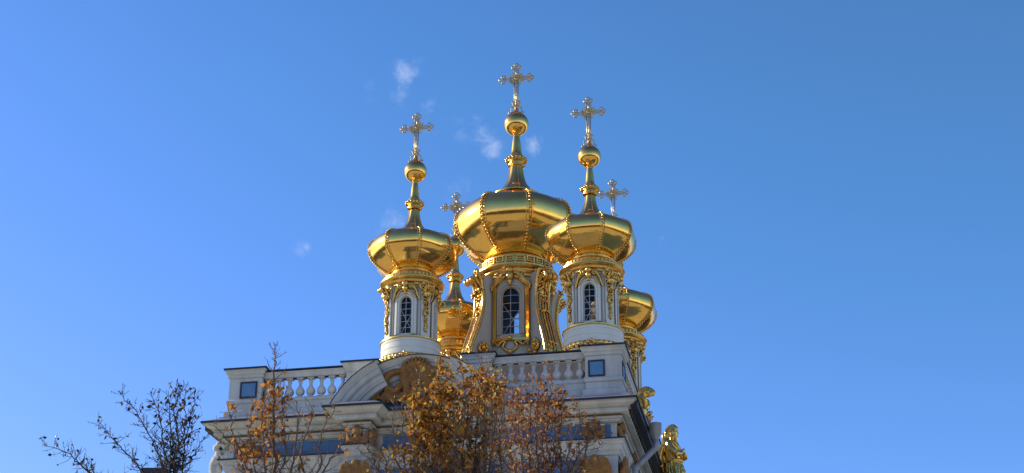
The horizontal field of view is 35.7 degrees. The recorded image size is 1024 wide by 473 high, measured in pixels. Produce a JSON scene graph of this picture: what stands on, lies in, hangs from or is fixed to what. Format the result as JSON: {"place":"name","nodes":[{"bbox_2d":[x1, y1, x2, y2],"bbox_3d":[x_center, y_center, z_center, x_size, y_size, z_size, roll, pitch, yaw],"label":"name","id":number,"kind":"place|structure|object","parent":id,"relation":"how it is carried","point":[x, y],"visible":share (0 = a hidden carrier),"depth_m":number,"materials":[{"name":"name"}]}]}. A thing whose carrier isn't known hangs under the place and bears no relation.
{"place":"outdoors","nodes":[
{"label":"outdoors","id":0,"kind":"place"},
{"bbox_2d":[140,468,162,472],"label":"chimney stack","id":1,"kind":"object","parent":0,"point":[150,470],"visible":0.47,"depth_m":97.26,"materials":[{"name":"brick"}]},
{"bbox_2d":[0,0,1023,472],"label":"sky","id":2,"kind":"structure","parent":0,"point":[824,203],"materials":[{"name":"blue"}]},
{"label":"ground","id":3,"kind":"structure","parent":0,"visible":0},
{"bbox_2d":[39,378,217,472],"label":"linden tree","id":4,"kind":"object","parent":3,"relation":"on","point":[175,460],"visible":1,"depth_m":32.44,"materials":[{"name":"brown plant"}]},
{"bbox_2d":[207,342,350,472],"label":"linden tree","id":5,"kind":"object","parent":3,"relation":"on","point":[275,396],"visible":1,"depth_m":30.12,"materials":[{"name":"orange plant"}]},
{"bbox_2d":[200,63,661,472],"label":"palace church","id":6,"kind":"structure","parent":3,"relation":"on","point":[515,237],"depth_m":74.63,"materials":[{"name":"white paint"}]},
{"bbox_2d":[637,386,655,415],"bbox_3d":[4.894,6.018,58.039,0.567,1.151,0.584,11,-27,-22],"label":"gilded statue","id":7,"kind":"object","parent":6,"relation":"on","point":[644,393],"visible":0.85,"depth_m":58.01,"materials":[{"name":"gold metal"}]},
{"bbox_2d":[658,424,687,472],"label":"gilded statue","id":8,"kind":"object","parent":6,"relation":"on","point":[673,456],"visible":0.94,"depth_m":63.38,"materials":[{"name":"gold metal"}]},
{"bbox_2d":[349,349,515,472],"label":"linden tree","id":9,"kind":"object","parent":3,"relation":"on","point":[424,443],"visible":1,"depth_m":28.80,"materials":[{"name":"orange plant"}]},
{"bbox_2d":[487,359,612,472],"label":"linden tree","id":10,"kind":"object","parent":3,"relation":"on","point":[540,414],"visible":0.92,"depth_m":31.15,"materials":[{"name":"brown plant"}]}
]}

